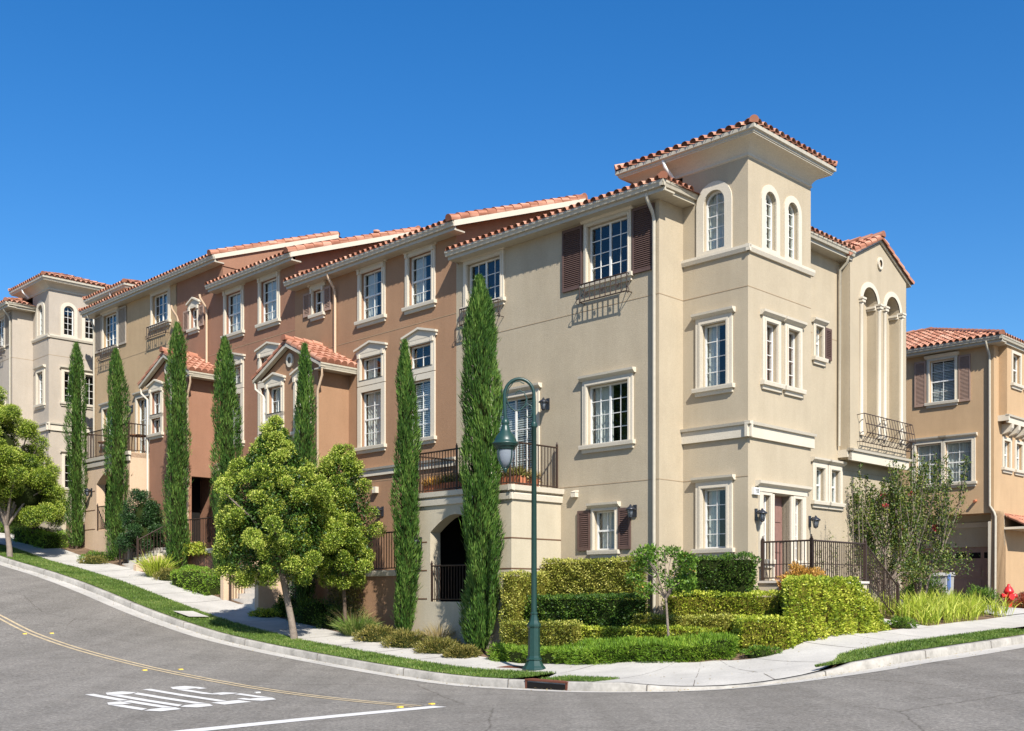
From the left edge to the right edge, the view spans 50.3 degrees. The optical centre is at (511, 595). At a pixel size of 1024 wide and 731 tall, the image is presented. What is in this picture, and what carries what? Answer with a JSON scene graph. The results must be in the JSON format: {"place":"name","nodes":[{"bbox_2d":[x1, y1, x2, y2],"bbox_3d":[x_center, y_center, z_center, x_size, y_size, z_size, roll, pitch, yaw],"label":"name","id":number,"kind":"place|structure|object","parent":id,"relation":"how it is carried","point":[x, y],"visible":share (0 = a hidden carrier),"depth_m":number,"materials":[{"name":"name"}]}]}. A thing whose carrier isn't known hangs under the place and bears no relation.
{"place":"outdoors","nodes":[
{"label":"outdoors","id":0,"kind":"place"},
{"bbox_2d":[0,565,1023,730],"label":"road","id":1,"kind":"structure","parent":0,"point":[45,685],"depth_m":16.36,"materials":[{"name":"grey asphalt"}]},
{"bbox_2d":[85,686,274,710],"bbox_3d":[-5.218,1.570,16.815,2.487,0.075,2.623,0,0,34],"label":"stop lettering","id":2,"kind":"object","parent":1,"relation":"on","point":[182,688],"visible":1,"depth_m":16.64,"materials":[{"name":"white paint"}]},
{"bbox_2d":[0,615,421,706],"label":"line","id":3,"kind":"object","parent":1,"relation":"on","point":[174,671],"visible":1,"depth_m":20.77,"materials":[{"name":"yellow paint"}]},
{"bbox_2d":[176,706,441,730],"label":"stop bar","id":4,"kind":"object","parent":1,"relation":"on","point":[291,720],"visible":1,"depth_m":14.15,"materials":[{"name":"white paint"}]},
{"bbox_2d":[0,561,1023,692],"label":"gutter pan","id":5,"kind":"object","parent":1,"relation":"on","point":[109,602],"visible":0.96,"depth_m":23.01,"materials":[{"name":"concrete"}]},
{"bbox_2d":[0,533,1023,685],"bbox_3d":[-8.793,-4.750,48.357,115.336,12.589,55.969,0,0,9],"label":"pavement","id":6,"kind":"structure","parent":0,"point":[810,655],"depth_m":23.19,"materials":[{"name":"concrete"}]},
{"bbox_2d":[492,377,545,670],"bbox_3d":[0.144,-1.470,22.250,1.102,5.986,0.544,0,0,0],"label":"street lamp","id":7,"kind":"object","parent":6,"relation":"on","point":[505,443],"visible":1,"depth_m":22.20,"materials":[{"name":"green metal"}]},
{"bbox_2d":[815,628,1023,666],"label":"grass verge","id":8,"kind":"object","parent":6,"relation":"on","point":[882,649],"depth_m":21.03,"materials":[{"name":"green plant"}]},
{"bbox_2d":[0,522,1023,685],"bbox_3d":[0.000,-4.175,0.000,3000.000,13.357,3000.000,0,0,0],"label":"ground","id":9,"kind":"structure","parent":0,"point":[80,550],"depth_m":26.81,"materials":[{"name":"soil"}]},
{"bbox_2d":[0,386,65,559],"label":"street tree","id":10,"kind":"object","parent":9,"relation":"on","point":[27,485],"visible":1,"depth_m":38.14,"materials":[{"name":"green plant"}]},
{"bbox_2d":[5,468,71,532],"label":"garden tree","id":11,"kind":"object","parent":9,"relation":"on","point":[59,493],"visible":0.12,"depth_m":42.09,"materials":[{"name":"green plant"}]},
{"bbox_2d":[10,526,70,548],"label":"hedge","id":12,"kind":"object","parent":9,"relation":"on","point":[41,537],"visible":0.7,"depth_m":41.83,"materials":[{"name":"green plant"}]},
{"bbox_2d":[0,271,109,521],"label":"townhouse","id":13,"kind":"structure","parent":9,"relation":"on","point":[44,325],"depth_m":48.70,"materials":[{"name":"beige paint"}]},
{"bbox_2d":[33,364,45,409],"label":"window","id":14,"kind":"structure","parent":13,"relation":"in","point":[41,368],"depth_m":48.68,"materials":[{"name":"white plastic"}]},
{"bbox_2d":[60,303,77,337],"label":"window","id":15,"kind":"structure","parent":13,"relation":"in","point":[66,313],"depth_m":48.83,"materials":[{"name":"white plastic"}]},
{"bbox_2d":[61,342,90,548],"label":"cypress","id":16,"kind":"object","parent":9,"relation":"on","point":[75,420],"visible":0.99,"depth_m":41.47,"materials":[{"name":"green plant"}]},
{"bbox_2d":[102,348,131,560],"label":"cypress","id":17,"kind":"object","parent":9,"relation":"on","point":[117,407],"visible":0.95,"depth_m":39.12,"materials":[{"name":"green plant"}]},
{"bbox_2d":[113,488,164,556],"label":"bush","id":18,"kind":"object","parent":9,"relation":"on","point":[142,519],"visible":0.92,"depth_m":38.10,"materials":[{"name":"green plant"}]},
{"bbox_2d":[119,523,171,570],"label":"entry stairs","id":19,"kind":"structure","parent":9,"relation":"on","point":[130,564],"depth_m":37.84,"materials":[{"name":"concrete"}]},
{"bbox_2d":[131,552,181,577],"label":"grass tuft","id":20,"kind":"object","parent":9,"relation":"on","point":[150,567],"visible":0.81,"depth_m":35.80,"materials":[{"name":"green plant"}]},
{"bbox_2d":[161,320,192,571],"bbox_3d":[-11.196,-4.852,36.389,1.140,8.730,1.027,0,0,0],"label":"cypress","id":21,"kind":"object","parent":9,"relation":"on","point":[177,463],"visible":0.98,"depth_m":36.21,"materials":[{"name":"green plant"}]},
{"bbox_2d":[170,564,219,595],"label":"hedge","id":22,"kind":"object","parent":9,"relation":"on","point":[199,582],"visible":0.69,"depth_m":34.04,"materials":[{"name":"green plant"}]},
{"bbox_2d":[78,231,340,559],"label":"townhouse","id":23,"kind":"structure","parent":9,"relation":"on","point":[134,319],"depth_m":41.72,"materials":[{"name":"beige paint"}]},
{"bbox_2d":[99,306,119,354],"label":"window","id":24,"kind":"structure","parent":23,"relation":"in","point":[112,320],"depth_m":44.59,"materials":[{"name":"white plastic"}]},
{"bbox_2d":[132,389,148,452],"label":"window","id":25,"kind":"structure","parent":23,"relation":"in","point":[137,395],"depth_m":42.56,"materials":[{"name":"white plastic"}]},
{"bbox_2d":[149,285,171,331],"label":"window","id":26,"kind":"structure","parent":23,"relation":"in","point":[162,302],"depth_m":41.46,"materials":[{"name":"white plastic"}]},
{"bbox_2d":[209,334,243,578],"bbox_3d":[-8.960,-4.080,34.288,1.164,8.264,1.267,0,0,0],"label":"cypress","id":27,"kind":"object","parent":9,"relation":"on","point":[224,437],"visible":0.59,"depth_m":34.06,"materials":[{"name":"green plant"}]},
{"bbox_2d":[220,556,296,610],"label":"entry stairs","id":28,"kind":"structure","parent":9,"relation":"on","point":[265,597],"depth_m":32.42,"materials":[{"name":"concrete"}]},
{"bbox_2d":[0,545,555,678],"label":"grass verge","id":29,"kind":"object","parent":9,"relation":"on","point":[445,668],"depth_m":28.20,"materials":[{"name":"green plant"}]},
{"bbox_2d":[210,414,351,647],"bbox_3d":[-5.906,-1.635,27.595,3.733,5.914,3.929,0,0,0],"label":"street tree","id":30,"kind":"object","parent":29,"relation":"on","point":[267,521],"visible":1,"depth_m":26.96,"materials":[{"name":"green plant"}]},
{"bbox_2d":[137,226,420,575],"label":"townhouse","id":31,"kind":"structure","parent":9,"relation":"on","point":[248,311],"depth_m":37.58,"materials":[{"name":"red paint"}]},
{"bbox_2d":[186,297,200,335],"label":"window","id":32,"kind":"structure","parent":31,"relation":"in","point":[193,302],"depth_m":39.43,"materials":[{"name":"white plastic"}]},
{"bbox_2d":[220,283,244,339],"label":"window","id":33,"kind":"structure","parent":31,"relation":"in","point":[236,301],"depth_m":37.63,"materials":[{"name":"white plastic"}]},
{"bbox_2d":[230,352,245,388],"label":"window","id":34,"kind":"structure","parent":31,"relation":"in","point":[239,358],"depth_m":37.13,"materials":[{"name":"white plastic"}]},
{"bbox_2d":[254,341,280,382],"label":"window","id":35,"kind":"structure","parent":31,"relation":"in","point":[266,349],"depth_m":36.00,"materials":[{"name":"white plastic"}]},
{"bbox_2d":[255,270,280,330],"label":"window","id":36,"kind":"structure","parent":31,"relation":"in","point":[272,318],"depth_m":36.09,"materials":[{"name":"white plastic"}]},
{"bbox_2d":[292,341,319,609],"bbox_3d":[-5.904,-3.227,31.114,0.949,8.079,0.991,0,0,0],"label":"cypress","id":37,"kind":"object","parent":9,"relation":"on","point":[304,414],"visible":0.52,"depth_m":30.97,"materials":[{"name":"green plant"}]},
{"bbox_2d":[285,594,341,624],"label":"shrub","id":38,"kind":"object","parent":9,"relation":"on","point":[306,613],"visible":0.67,"depth_m":30.17,"materials":[{"name":"green plant"}]},
{"bbox_2d":[311,605,367,628],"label":"shrub","id":39,"kind":"object","parent":9,"relation":"on","point":[326,622],"visible":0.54,"depth_m":29.53,"materials":[{"name":"green plant"}]},
{"bbox_2d":[306,443,386,621],"bbox_3d":[-4.436,-1.408,28.536,2.315,5.271,2.232,0,0,0],"label":"garden tree","id":40,"kind":"object","parent":9,"relation":"on","point":[345,482],"visible":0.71,"depth_m":28.22,"materials":[{"name":"green plant"}]},
{"bbox_2d":[328,611,381,636],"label":"grass tuft","id":41,"kind":"object","parent":9,"relation":"on","point":[347,628],"visible":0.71,"depth_m":28.26,"materials":[{"name":"green plant"}]},
{"bbox_2d":[351,623,398,641],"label":"shrub","id":42,"kind":"object","parent":9,"relation":"on","point":[371,633],"visible":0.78,"depth_m":27.44,"materials":[{"name":"green plant"}]},
{"bbox_2d":[379,627,428,647],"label":"shrub","id":43,"kind":"object","parent":9,"relation":"on","point":[407,640],"visible":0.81,"depth_m":26.43,"materials":[{"name":"green plant"}]},
{"bbox_2d":[388,339,423,634],"bbox_3d":[-2.684,-2.620,27.640,0.956,7.878,0.912,0,0,0],"label":"cypress","id":44,"kind":"object","parent":9,"relation":"on","point":[406,517],"visible":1,"depth_m":27.49,"materials":[{"name":"green plant"}]},
{"bbox_2d":[251,193,587,628],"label":"townhouse","id":45,"kind":"structure","parent":9,"relation":"on","point":[360,315],"depth_m":31.58,"materials":[{"name":"orange paint"}]},
{"bbox_2d":[307,280,326,321],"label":"window","id":46,"kind":"structure","parent":45,"relation":"in","point":[320,313],"depth_m":34.03,"materials":[{"name":"white plastic"}]},
{"bbox_2d":[354,259,386,328],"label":"window","id":47,"kind":"structure","parent":45,"relation":"in","point":[374,282],"depth_m":32.29,"materials":[{"name":"white plastic"}]},
{"bbox_2d":[354,382,386,453],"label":"window","id":48,"kind":"structure","parent":45,"relation":"in","point":[375,401],"depth_m":32.22,"materials":[{"name":"white plastic"}]},
{"bbox_2d":[353,340,387,386],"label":"window","id":49,"kind":"structure","parent":45,"relation":"in","point":[375,367],"depth_m":32.17,"materials":[{"name":"white plastic"}]},
{"bbox_2d":[401,242,436,314],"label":"window","id":50,"kind":"structure","parent":45,"relation":"in","point":[423,266],"depth_m":30.72,"materials":[{"name":"white plastic"}]},
{"bbox_2d":[401,327,437,374],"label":"window","id":51,"kind":"structure","parent":45,"relation":"in","point":[423,356],"depth_m":30.49,"materials":[{"name":"white plastic"}]},
{"bbox_2d":[412,371,436,445],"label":"window","id":52,"kind":"structure","parent":45,"relation":"in","point":[426,389],"depth_m":30.50,"materials":[{"name":"white plastic"}]},
{"bbox_2d":[412,634,463,653],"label":"shrub","id":53,"kind":"object","parent":9,"relation":"on","point":[430,646],"visible":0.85,"depth_m":25.56,"materials":[{"name":"green plant"}]},
{"bbox_2d":[441,642,483,658],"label":"shrub","id":54,"kind":"object","parent":9,"relation":"on","point":[460,650],"visible":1,"depth_m":24.90,"materials":[{"name":"green plant"}]},
{"bbox_2d":[457,272,507,651],"bbox_3d":[-0.717,-3.038,25.507,1.235,9.187,1.207,0,0,-31],"label":"cypress","id":55,"kind":"object","parent":9,"relation":"on","point":[482,527],"visible":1,"depth_m":25.28,"materials":[{"name":"green plant"}]},
{"bbox_2d":[0,556,1023,691],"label":"kerb","id":56,"kind":"structure","parent":9,"relation":"on","point":[875,662],"depth_m":21.58,"materials":[{"name":"concrete"}]},
{"bbox_2d":[525,678,567,689],"bbox_3d":[0.676,1.613,19.551,1.040,0.202,0.220,0,0,45],"label":"storm drain","id":57,"kind":"object","parent":56,"relation":"in","point":[536,685],"visible":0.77,"depth_m":19.48,"materials":[{"name":"metal"}]},
{"bbox_2d":[498,569,551,643],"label":"hedge","id":58,"kind":"object","parent":9,"relation":"on","point":[516,590],"visible":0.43,"depth_m":25.18,"materials":[{"name":"green plant"}]},
{"bbox_2d":[499,619,582,650],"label":"hedge","id":59,"kind":"object","parent":9,"relation":"on","point":[559,633],"visible":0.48,"depth_m":23.75,"materials":[{"name":"green plant"}]},
{"bbox_2d":[485,636,616,664],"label":"hedge","id":60,"kind":"object","parent":9,"relation":"on","point":[571,654],"visible":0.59,"depth_m":23.13,"materials":[{"name":"green plant"}]},
{"bbox_2d":[523,591,650,630],"bbox_3d":[1.631,0.687,24.280,3.414,1.568,0.823,0,0,45],"label":"hedge","id":61,"kind":"object","parent":9,"relation":"on","point":[604,611],"visible":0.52,"depth_m":23.85,"materials":[{"name":"green plant"}]},
{"bbox_2d":[540,555,649,612],"bbox_3d":[1.853,0.191,25.148,3.098,2.247,0.670,0,0,45],"label":"hedge","id":62,"kind":"object","parent":9,"relation":"on","point":[603,575],"visible":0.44,"depth_m":24.97,"materials":[{"name":"green plant"}]},
{"bbox_2d":[580,624,728,642],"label":"hedge","id":63,"kind":"object","parent":9,"relation":"on","point":[596,632],"visible":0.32,"depth_m":22.54,"materials":[{"name":"green plant"}]},
{"bbox_2d":[623,543,699,635],"bbox_3d":[2.983,0.146,21.912,1.557,2.445,1.352,0,0,0],"label":"tree","id":64,"kind":"object","parent":9,"relation":"on","point":[684,579],"visible":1,"depth_m":21.71,"materials":[{"name":"green plant"}]},
{"bbox_2d":[411,114,915,648],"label":"townhouse","id":65,"kind":"structure","parent":9,"relation":"on","point":[701,346],"depth_m":25.59,"materials":[{"name":"beige paint"}]},
{"bbox_2d":[460,247,505,314],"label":"window","id":66,"kind":"structure","parent":65,"relation":"in","point":[492,270],"depth_m":29.07,"materials":[{"name":"white plastic"}]},
{"bbox_2d":[491,382,541,486],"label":"door","id":67,"kind":"structure","parent":65,"relation":"in","point":[520,425],"depth_m":27.87,"materials":[{"name":"white plastic"}]},
{"bbox_2d":[586,501,620,557],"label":"window","id":68,"kind":"structure","parent":65,"relation":"in","point":[607,520],"depth_m":25.83,"materials":[{"name":"white plastic"}]},
{"bbox_2d":[577,367,635,453],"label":"window","id":69,"kind":"structure","parent":65,"relation":"in","point":[611,405],"depth_m":25.95,"materials":[{"name":"white plastic"}]},
{"bbox_2d":[580,205,633,291],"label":"window","id":70,"kind":"structure","parent":65,"relation":"in","point":[610,242],"depth_m":26.07,"materials":[{"name":"white plastic"}]},
{"bbox_2d":[691,306,735,397],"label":"window","id":71,"kind":"structure","parent":65,"relation":"in","point":[718,337],"depth_m":24.82,"materials":[{"name":"white plastic"}]},
{"bbox_2d":[691,474,735,556],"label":"window","id":72,"kind":"structure","parent":65,"relation":"in","point":[718,502],"depth_m":24.82,"materials":[{"name":"white plastic"}]},
{"bbox_2d":[696,181,731,256],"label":"window","id":73,"kind":"structure","parent":65,"relation":"in","point":[719,205],"depth_m":24.77,"materials":[{"name":"white plastic"}]},
{"bbox_2d":[760,491,775,567],"bbox_3d":[5.487,-1.480,24.717,0.560,1.700,0.840,0,0,-45],"label":"window","id":74,"kind":"structure","parent":65,"relation":"in","point":[770,494],"depth_m":24.60,"materials":[{"name":"white plastic"}]},
{"bbox_2d":[761,185,779,255],"bbox_3d":[5.584,-8.485,24.874,0.755,1.570,0.759,0,0,45],"label":"window","id":75,"kind":"structure","parent":65,"relation":"in","point":[768,188],"depth_m":24.77,"materials":[{"name":"white plastic"}]},
{"bbox_2d":[760,308,785,392],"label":"window","id":76,"kind":"structure","parent":65,"relation":"in","point":[767,316],"depth_m":24.69,"materials":[{"name":"white plastic"}]},
{"bbox_2d":[775,496,781,579],"bbox_3d":[6.037,-1.315,25.114,0.136,1.970,0.720,0,0,45],"label":"door","id":77,"kind":"structure","parent":65,"relation":"in","point":[778,500],"depth_m":25.23,"materials":[{"name":"brown wood"}]},
{"bbox_2d":[783,196,801,264],"bbox_3d":[6.263,-8.485,25.553,0.755,1.570,0.759,0,0,45],"label":"window","id":78,"kind":"structure","parent":65,"relation":"in","point":[790,199],"depth_m":25.45,"materials":[{"name":"white plastic"}]},
{"bbox_2d":[782,316,807,397],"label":"window","id":79,"kind":"structure","parent":65,"relation":"in","point":[790,323],"depth_m":25.44,"materials":[{"name":"white plastic"}]},
{"bbox_2d":[792,495,806,568],"bbox_3d":[6.456,-1.480,25.685,0.580,1.700,0.840,0,0,-45],"label":"window","id":80,"kind":"structure","parent":65,"relation":"in","point":[795,497],"depth_m":25.58,"materials":[{"name":"white plastic"}]},
{"bbox_2d":[811,317,829,366],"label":"window","id":81,"kind":"structure","parent":65,"relation":"in","point":[817,322],"depth_m":28.48,"materials":[{"name":"white plastic"}]},
{"bbox_2d":[811,457,831,508],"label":"window","id":82,"kind":"structure","parent":65,"relation":"in","point":[817,462],"depth_m":28.51,"materials":[{"name":"white plastic"}]},
{"bbox_2d":[757,534,899,616],"bbox_3d":[7.453,0.035,25.297,1.360,2.730,4.260,0,0,45],"label":"railing","id":83,"kind":"object","parent":65,"relation":"attached to","point":[763,584],"visible":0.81,"depth_m":24.24,"materials":[{"name":"brown metal"}]},
{"bbox_2d":[828,459,846,510],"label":"window","id":84,"kind":"structure","parent":65,"relation":"in","point":[835,465],"depth_m":29.16,"materials":[{"name":"white plastic"}]},
{"bbox_2d":[585,631,741,664],"bbox_3d":[2.989,1.115,21.606,3.222,0.979,1.028,0,0,30],"label":"hedge","id":85,"kind":"object","parent":9,"relation":"on","point":[679,649],"visible":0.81,"depth_m":21.35,"materials":[{"name":"green plant"}]},
{"bbox_2d":[630,612,734,633],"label":"hedge","id":86,"kind":"object","parent":9,"relation":"on","point":[652,619],"visible":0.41,"depth_m":22.44,"materials":[{"name":"green plant"}]},
{"bbox_2d":[671,551,761,596],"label":"hedge","id":87,"kind":"object","parent":9,"relation":"on","point":[728,573],"visible":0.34,"depth_m":22.83,"materials":[{"name":"green plant"}]},
{"bbox_2d":[659,588,784,621],"bbox_3d":[4.473,0.465,22.742,2.740,1.250,0.898,0,0,25],"label":"hedge","id":88,"kind":"object","parent":9,"relation":"on","point":[747,603],"visible":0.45,"depth_m":22.48,"materials":[{"name":"green plant"}]},
{"bbox_2d":[739,644,782,658],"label":"shrub","id":89,"kind":"object","parent":9,"relation":"on","point":[761,651],"visible":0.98,"depth_m":20.63,"materials":[{"name":"green plant"}]},
{"bbox_2d":[729,613,799,655],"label":"hedge","id":90,"kind":"object","parent":9,"relation":"on","point":[758,630],"visible":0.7,"depth_m":21.04,"materials":[{"name":"green plant"}]},
{"bbox_2d":[774,561,825,589],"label":"shrub","id":91,"kind":"object","parent":9,"relation":"on","point":[799,570],"visible":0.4,"depth_m":23.30,"materials":[{"name":"orange plant"}]},
{"bbox_2d":[780,574,891,647],"bbox_3d":[6.576,0.364,22.922,1.443,1.634,4.730,0,0,43],"label":"hedge","id":92,"kind":"object","parent":9,"relation":"on","point":[821,606],"visible":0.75,"depth_m":21.86,"materials":[{"name":"green plant"}]},
{"bbox_2d":[814,476,867,580],"bbox_3d":[8.341,-1.330,27.299,2.349,3.407,0.507,0,0,-40],"label":"shrub","id":93,"kind":"object","parent":9,"relation":"on","point":[858,521],"visible":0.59,"depth_m":27.60,"materials":[{"name":"green plant"}]},
{"bbox_2d":[842,461,938,604],"bbox_3d":[10.249,-1.607,29.824,2.762,4.029,3.028,0,0,11],"label":"crape myrtle","id":94,"kind":"object","parent":9,"relation":"on","point":[897,498],"visible":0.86,"depth_m":29.44,"materials":[{"name":"green plant"}]},
{"bbox_2d":[900,575,947,598],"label":"shrub","id":95,"kind":"object","parent":9,"relation":"on","point":[910,587],"visible":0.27,"depth_m":34.39,"materials":[{"name":"green plant"}]},
{"bbox_2d":[885,451,979,597],"bbox_3d":[11.652,-1.919,31.273,3.226,4.500,3.050,0,0,0],"label":"crape myrtle","id":96,"kind":"object","parent":9,"relation":"on","point":[940,528],"visible":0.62,"depth_m":30.88,"materials":[{"name":"green plant"}]},
{"bbox_2d":[868,588,1019,625],"bbox_3d":[10.842,0.236,27.509,5.435,1.028,2.265,0,0,-44],"label":"strap leaf bed","id":97,"kind":"object","parent":9,"relation":"on","point":[923,609],"visible":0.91,"depth_m":26.74,"materials":[{"name":"green plant"}]},
{"bbox_2d":[897,327,1023,600],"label":"townhouse","id":98,"kind":"structure","parent":9,"relation":"on","point":[964,391],"depth_m":38.98,"materials":[{"name":"beige paint"}]},
{"bbox_2d":[909,435,946,489],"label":"window","id":99,"kind":"structure","parent":98,"relation":"in","point":[926,450],"depth_m":39.75,"materials":[{"name":"white plastic"}]},
{"bbox_2d":[924,351,959,408],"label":"window","id":100,"kind":"structure","parent":98,"relation":"in","point":[944,373],"depth_m":39.43,"materials":[{"name":"white plastic"}]},
{"bbox_2d":[901,547,987,596],"bbox_3d":[16.035,-0.655,40.134,0.065,2.210,3.700,0,0,-45],"label":"garage door","id":101,"kind":"structure","parent":98,"relation":"in","point":[979,578],"depth_m":39.57,"materials":[{"name":"paint"}]},
{"bbox_2d":[938,432,977,488],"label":"window","id":102,"kind":"structure","parent":98,"relation":"in","point":[956,450],"depth_m":38.94,"materials":[{"name":"white plastic"}]},
{"bbox_2d":[1001,437,1014,473],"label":"window","id":103,"kind":"structure","parent":98,"relation":"in","point":[1004,468],"depth_m":38.86,"materials":[{"name":"white plastic"}]},
{"bbox_2d":[962,582,1003,605],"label":"shrub","id":104,"kind":"object","parent":9,"relation":"on","point":[986,592],"visible":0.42,"depth_m":35.11,"materials":[{"name":"green plant"}]},
{"bbox_2d":[0,0,1023,340],"label":"sky","id":105,"kind":"structure","parent":0,"point":[140,139],"materials":[{"name":"blue"}]},
{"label":"verge soil","id":106,"kind":"structure","parent":0,"visible":0},
{"bbox_2d":[539,674,618,681],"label":"grass verge","id":107,"kind":"object","parent":106,"relation":"on","point":[582,678],"depth_m":19.50,"materials":[{"name":"green plant"}]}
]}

